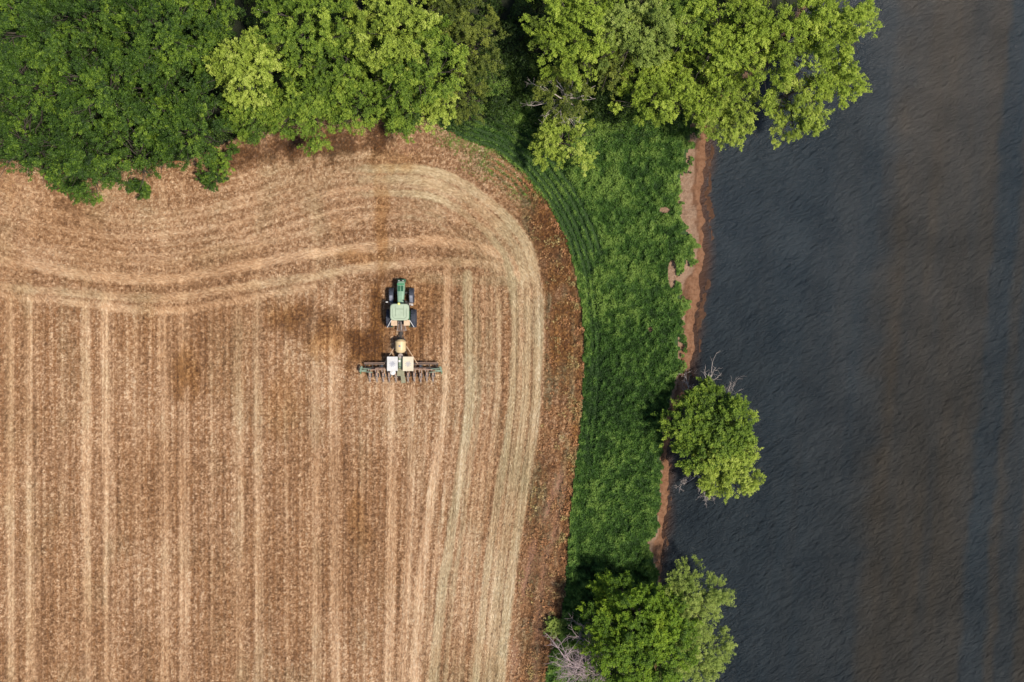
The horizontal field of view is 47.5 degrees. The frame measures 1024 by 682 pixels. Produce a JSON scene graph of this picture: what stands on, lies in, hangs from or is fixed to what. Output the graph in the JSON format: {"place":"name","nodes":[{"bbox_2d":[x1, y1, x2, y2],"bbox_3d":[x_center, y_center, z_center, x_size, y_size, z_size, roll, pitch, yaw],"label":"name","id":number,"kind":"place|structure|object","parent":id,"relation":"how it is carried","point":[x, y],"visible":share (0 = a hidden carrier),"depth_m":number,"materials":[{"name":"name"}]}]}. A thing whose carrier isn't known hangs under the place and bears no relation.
{"place":"outdoors","nodes":[
{"label":"outdoors","id":0,"kind":"place"},
{"bbox_2d":[0,116,584,681],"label":"field","id":1,"kind":"structure","parent":0,"point":[532,546],"depth_m":115.00,"materials":[{"name":"beige plant"}]},
{"bbox_2d":[57,173,86,203],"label":"shrub","id":2,"kind":"object","parent":1,"relation":"on","point":[68,181],"visible":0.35,"depth_m":112.83,"materials":[{"name":"green plant"}]},
{"bbox_2d":[33,118,131,206],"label":"deciduous tree","id":3,"kind":"object","parent":1,"relation":"on","point":[75,165],"visible":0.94,"depth_m":107.17,"materials":[{"name":"green plant"}]},
{"bbox_2d":[124,178,151,199],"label":"shrub","id":4,"kind":"object","parent":1,"relation":"on","point":[144,190],"visible":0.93,"depth_m":112.90,"materials":[{"name":"green plant"}]},
{"bbox_2d":[194,162,228,191],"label":"shrub","id":5,"kind":"object","parent":1,"relation":"on","point":[213,176],"visible":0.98,"depth_m":112.86,"materials":[{"name":"green plant"}]},
{"bbox_2d":[205,139,239,182],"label":"shrub","id":6,"kind":"object","parent":1,"relation":"on","point":[227,155],"visible":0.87,"depth_m":112.52,"materials":[{"name":"green plant"}]},
{"bbox_2d":[359,324,442,385],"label":"planter","id":7,"kind":"object","parent":1,"relation":"on","point":[406,364],"visible":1,"depth_m":113.84,"materials":[{"name":"metal"}]},
{"bbox_2d":[386,279,416,330],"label":"tractor","id":8,"kind":"object","parent":1,"relation":"on","point":[399,312],"visible":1,"depth_m":113.26,"materials":[{"name":"green paint"}]},
{"bbox_2d":[390,114,420,134],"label":"shrub","id":9,"kind":"object","parent":1,"relation":"on","point":[397,131],"visible":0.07,"depth_m":113.22,"materials":[{"name":"green plant"}]},
{"bbox_2d":[511,172,584,681],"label":"dried weeds","id":10,"kind":"object","parent":1,"relation":"on","point":[574,419],"visible":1,"depth_m":114.72,"materials":[{"name":"brown plant"}]},
{"bbox_2d":[543,616,566,638],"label":"shrub","id":11,"kind":"object","parent":1,"relation":"on","point":[554,624],"visible":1,"depth_m":113.97,"materials":[{"name":"green plant"}]},
{"bbox_2d":[0,0,800,167],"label":"forest floor","id":12,"kind":"structure","parent":0,"point":[238,26],"depth_m":115.00,"materials":[{"name":"green plant"}]},
{"bbox_2d":[0,96,68,181],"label":"deciduous tree","id":13,"kind":"object","parent":12,"relation":"on","point":[10,142],"visible":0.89,"depth_m":107.87,"materials":[{"name":"green plant"}]},
{"bbox_2d":[0,0,80,101],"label":"deciduous tree","id":14,"kind":"object","parent":12,"relation":"on","point":[30,26],"visible":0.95,"depth_m":104.09,"materials":[{"name":"green plant"}]},
{"bbox_2d":[0,33,96,143],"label":"deciduous tree","id":15,"kind":"object","parent":12,"relation":"on","point":[25,90],"visible":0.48,"depth_m":106.76,"materials":[{"name":"green plant"}]},
{"bbox_2d":[39,35,155,146],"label":"deciduous tree","id":16,"kind":"object","parent":12,"relation":"on","point":[81,102],"visible":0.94,"depth_m":104.32,"materials":[{"name":"green plant"}]},
{"bbox_2d":[39,0,157,74],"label":"deciduous tree","id":17,"kind":"object","parent":12,"relation":"on","point":[105,7],"visible":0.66,"depth_m":106.33,"materials":[{"name":"green plant"}]},
{"bbox_2d":[90,115,182,194],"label":"deciduous tree","id":18,"kind":"object","parent":12,"relation":"on","point":[140,161],"visible":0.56,"depth_m":108.76,"materials":[{"name":"green plant"}]},
{"bbox_2d":[97,0,217,87],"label":"deciduous tree","id":19,"kind":"object","parent":12,"relation":"on","point":[165,36],"visible":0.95,"depth_m":103.97,"materials":[{"name":"green plant"}]},
{"bbox_2d":[117,41,224,156],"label":"deciduous tree","id":20,"kind":"object","parent":12,"relation":"on","point":[162,94],"visible":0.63,"depth_m":106.36,"materials":[{"name":"green plant"}]},
{"bbox_2d":[138,82,240,171],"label":"deciduous tree","id":21,"kind":"object","parent":12,"relation":"on","point":[177,114],"visible":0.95,"depth_m":106.51,"materials":[{"name":"green plant"}]},
{"bbox_2d":[177,16,236,83],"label":"deciduous tree","id":22,"kind":"object","parent":12,"relation":"on","point":[191,41],"visible":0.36,"depth_m":107.24,"materials":[{"name":"green plant"}]},
{"bbox_2d":[171,0,245,48],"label":"deciduous tree","id":23,"kind":"object","parent":12,"relation":"on","point":[221,13],"visible":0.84,"depth_m":106.96,"materials":[{"name":"green plant"}]},
{"bbox_2d":[201,22,285,109],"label":"deciduous tree","id":24,"kind":"object","parent":12,"relation":"on","point":[244,69],"visible":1,"depth_m":104.74,"materials":[{"name":"green plant"}]},
{"bbox_2d":[217,80,296,146],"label":"deciduous tree","id":25,"kind":"object","parent":12,"relation":"on","point":[257,127],"visible":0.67,"depth_m":108.46,"materials":[{"name":"green plant"}]},
{"bbox_2d":[256,58,351,156],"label":"deciduous tree","id":26,"kind":"object","parent":12,"relation":"on","point":[300,104],"visible":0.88,"depth_m":107.58,"materials":[{"name":"green plant"}]},
{"bbox_2d":[251,0,362,78],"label":"deciduous tree","id":27,"kind":"object","parent":12,"relation":"on","point":[284,35],"visible":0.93,"depth_m":104.11,"materials":[{"name":"green plant"}]},
{"bbox_2d":[302,16,382,104],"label":"deciduous tree","id":28,"kind":"object","parent":12,"relation":"on","point":[338,71],"visible":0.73,"depth_m":106.01,"materials":[{"name":"green plant"}]},
{"bbox_2d":[314,67,398,135],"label":"deciduous tree","id":29,"kind":"object","parent":12,"relation":"on","point":[349,113],"visible":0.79,"depth_m":107.53,"materials":[{"name":"green plant"}]},
{"bbox_2d":[341,0,449,80],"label":"deciduous tree","id":30,"kind":"object","parent":12,"relation":"on","point":[390,22],"visible":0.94,"depth_m":104.04,"materials":[{"name":"green plant"}]},
{"bbox_2d":[358,73,434,143],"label":"deciduous tree","id":31,"kind":"object","parent":12,"relation":"on","point":[404,121],"visible":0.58,"depth_m":108.18,"materials":[{"name":"green plant"}]},
{"bbox_2d":[366,14,468,112],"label":"deciduous tree","id":32,"kind":"object","parent":12,"relation":"on","point":[405,81],"visible":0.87,"depth_m":105.17,"materials":[{"name":"green plant"}]},
{"bbox_2d":[409,76,459,133],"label":"deciduous tree","id":33,"kind":"object","parent":12,"relation":"on","point":[429,109],"visible":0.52,"depth_m":108.72,"materials":[{"name":"green plant"}]},
{"bbox_2d":[427,0,488,44],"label":"deciduous tree","id":34,"kind":"object","parent":12,"relation":"on","point":[459,13],"visible":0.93,"depth_m":106.64,"materials":[{"name":"green plant"}]},
{"bbox_2d":[441,64,492,125],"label":"deciduous tree","id":35,"kind":"object","parent":12,"relation":"on","point":[480,89],"visible":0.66,"depth_m":110.94,"materials":[{"name":"green plant"}]},
{"bbox_2d":[435,4,512,80],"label":"deciduous tree","id":36,"kind":"object","parent":12,"relation":"on","point":[472,57],"visible":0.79,"depth_m":108.30,"materials":[{"name":"green plant"}]},
{"bbox_2d":[521,58,596,124],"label":"deciduous tree","id":37,"kind":"object","parent":12,"relation":"on","point":[566,102],"visible":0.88,"depth_m":109.41,"materials":[{"name":"green plant"}]},
{"bbox_2d":[519,0,634,91],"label":"deciduous tree","id":38,"kind":"object","parent":12,"relation":"on","point":[563,18],"visible":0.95,"depth_m":104.38,"materials":[{"name":"green plant"}]},
{"bbox_2d":[576,33,640,99],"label":"deciduous tree","id":39,"kind":"object","parent":12,"relation":"on","point":[613,67],"visible":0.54,"depth_m":107.69,"materials":[{"name":"green plant"}]},
{"bbox_2d":[588,0,695,72],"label":"deciduous tree","id":40,"kind":"object","parent":12,"relation":"on","point":[632,37],"visible":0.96,"depth_m":104.38,"materials":[{"name":"green plant"}]},
{"bbox_2d":[608,49,704,127],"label":"deciduous tree","id":41,"kind":"object","parent":12,"relation":"on","point":[654,90],"visible":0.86,"depth_m":107.33,"materials":[{"name":"green plant"}]},
{"bbox_2d":[635,0,713,55],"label":"deciduous tree","id":42,"kind":"object","parent":12,"relation":"on","point":[685,31],"visible":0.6,"depth_m":104.50,"materials":[{"name":"green plant"}]},
{"bbox_2d":[667,41,754,128],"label":"deciduous tree","id":43,"kind":"object","parent":12,"relation":"on","point":[713,75],"visible":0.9,"depth_m":106.87,"materials":[{"name":"green plant"}]},
{"bbox_2d":[668,0,791,85],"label":"deciduous tree","id":44,"kind":"object","parent":12,"relation":"on","point":[718,36],"visible":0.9,"depth_m":103.96,"materials":[{"name":"green plant"}]},
{"bbox_2d":[739,71,834,149],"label":"deciduous tree","id":45,"kind":"object","parent":12,"relation":"on","point":[810,122],"visible":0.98,"depth_m":107.19,"materials":[{"name":"green plant"}]},
{"bbox_2d":[727,0,855,113],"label":"deciduous tree","id":46,"kind":"object","parent":12,"relation":"on","point":[773,50],"visible":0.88,"depth_m":104.48,"materials":[{"name":"green plant"}]},
{"bbox_2d":[766,45,872,109],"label":"deciduous tree","id":47,"kind":"object","parent":12,"relation":"on","point":[840,73],"visible":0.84,"depth_m":106.79,"materials":[{"name":"green plant"}]},
{"bbox_2d":[765,0,884,62],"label":"deciduous tree","id":48,"kind":"object","parent":12,"relation":"on","point":[859,14],"visible":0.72,"depth_m":104.93,"materials":[{"name":"green plant"}]},
{"bbox_2d":[425,53,704,681],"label":"grass verge","id":49,"kind":"object","parent":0,"point":[516,153],"depth_m":115.00,"materials":[{"name":"plant"}]},
{"bbox_2d":[528,104,598,176],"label":"deciduous tree","id":50,"kind":"object","parent":49,"relation":"on","point":[548,135],"visible":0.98,"depth_m":110.47,"materials":[{"name":"green plant"}]},
{"bbox_2d":[544,614,621,681],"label":"dead tree","id":51,"kind":"object","parent":49,"relation":"on","point":[575,666],"visible":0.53,"depth_m":111.12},
{"bbox_2d":[576,654,634,681],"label":"deciduous tree","id":52,"kind":"object","parent":49,"relation":"on","point":[615,669],"visible":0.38,"depth_m":112.14,"materials":[{"name":"green plant"}]},
{"bbox_2d":[585,567,631,614],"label":"deciduous tree","id":53,"kind":"object","parent":49,"relation":"on","point":[600,591],"visible":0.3,"depth_m":111.54,"materials":[{"name":"green plant"}]},
{"bbox_2d":[572,570,703,681],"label":"deciduous tree","id":54,"kind":"object","parent":49,"relation":"on","point":[610,649],"visible":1,"depth_m":107.60,"materials":[{"name":"green plant"}]},
{"bbox_2d":[652,605,737,681],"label":"deciduous tree","id":55,"kind":"object","parent":49,"relation":"on","point":[706,668],"visible":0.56,"depth_m":109.65,"materials":[{"name":"green plant"}]},
{"bbox_2d":[657,554,735,641],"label":"deciduous tree","id":56,"kind":"object","parent":49,"relation":"on","point":[688,587],"visible":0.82,"depth_m":109.47,"materials":[{"name":"green plant"}]},
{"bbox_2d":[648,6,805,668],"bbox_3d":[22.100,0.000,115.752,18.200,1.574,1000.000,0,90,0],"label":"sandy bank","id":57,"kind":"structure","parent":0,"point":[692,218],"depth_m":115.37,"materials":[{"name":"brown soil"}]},
{"bbox_2d":[652,375,758,478],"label":"deciduous tree","id":58,"kind":"object","parent":57,"relation":"on","point":[699,398],"visible":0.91,"depth_m":110.29,"materials":[{"name":"green plant"}]},
{"bbox_2d":[679,352,746,395],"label":"dead tree","id":59,"kind":"object","parent":57,"relation":"on","point":[687,382],"visible":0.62,"depth_m":113.66,"materials":[{"name":"grey wood"}]},
{"bbox_2d":[693,77,759,151],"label":"deciduous tree","id":60,"kind":"object","parent":57,"relation":"on","point":[735,121],"visible":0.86,"depth_m":107.64,"materials":[{"name":"green plant"}]},
{"bbox_2d":[690,417,766,504],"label":"deciduous tree","id":61,"kind":"object","parent":57,"relation":"on","point":[733,475],"visible":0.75,"depth_m":110.68,"materials":[{"name":"green plant"}]},
{"bbox_2d":[660,0,1023,681],"bbox_3d":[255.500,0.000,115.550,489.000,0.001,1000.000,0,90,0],"label":"water","id":62,"kind":"structure","parent":0,"point":[862,327],"depth_m":115.55,"materials":[{"name":"blue liquid"}]},
{"bbox_2d":[678,474,716,506],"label":"dead tree","id":63,"kind":"object","parent":62,"relation":"in","point":[707,498],"visible":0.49,"depth_m":115.03,"materials":[{"name":"grey wood"}]}
]}

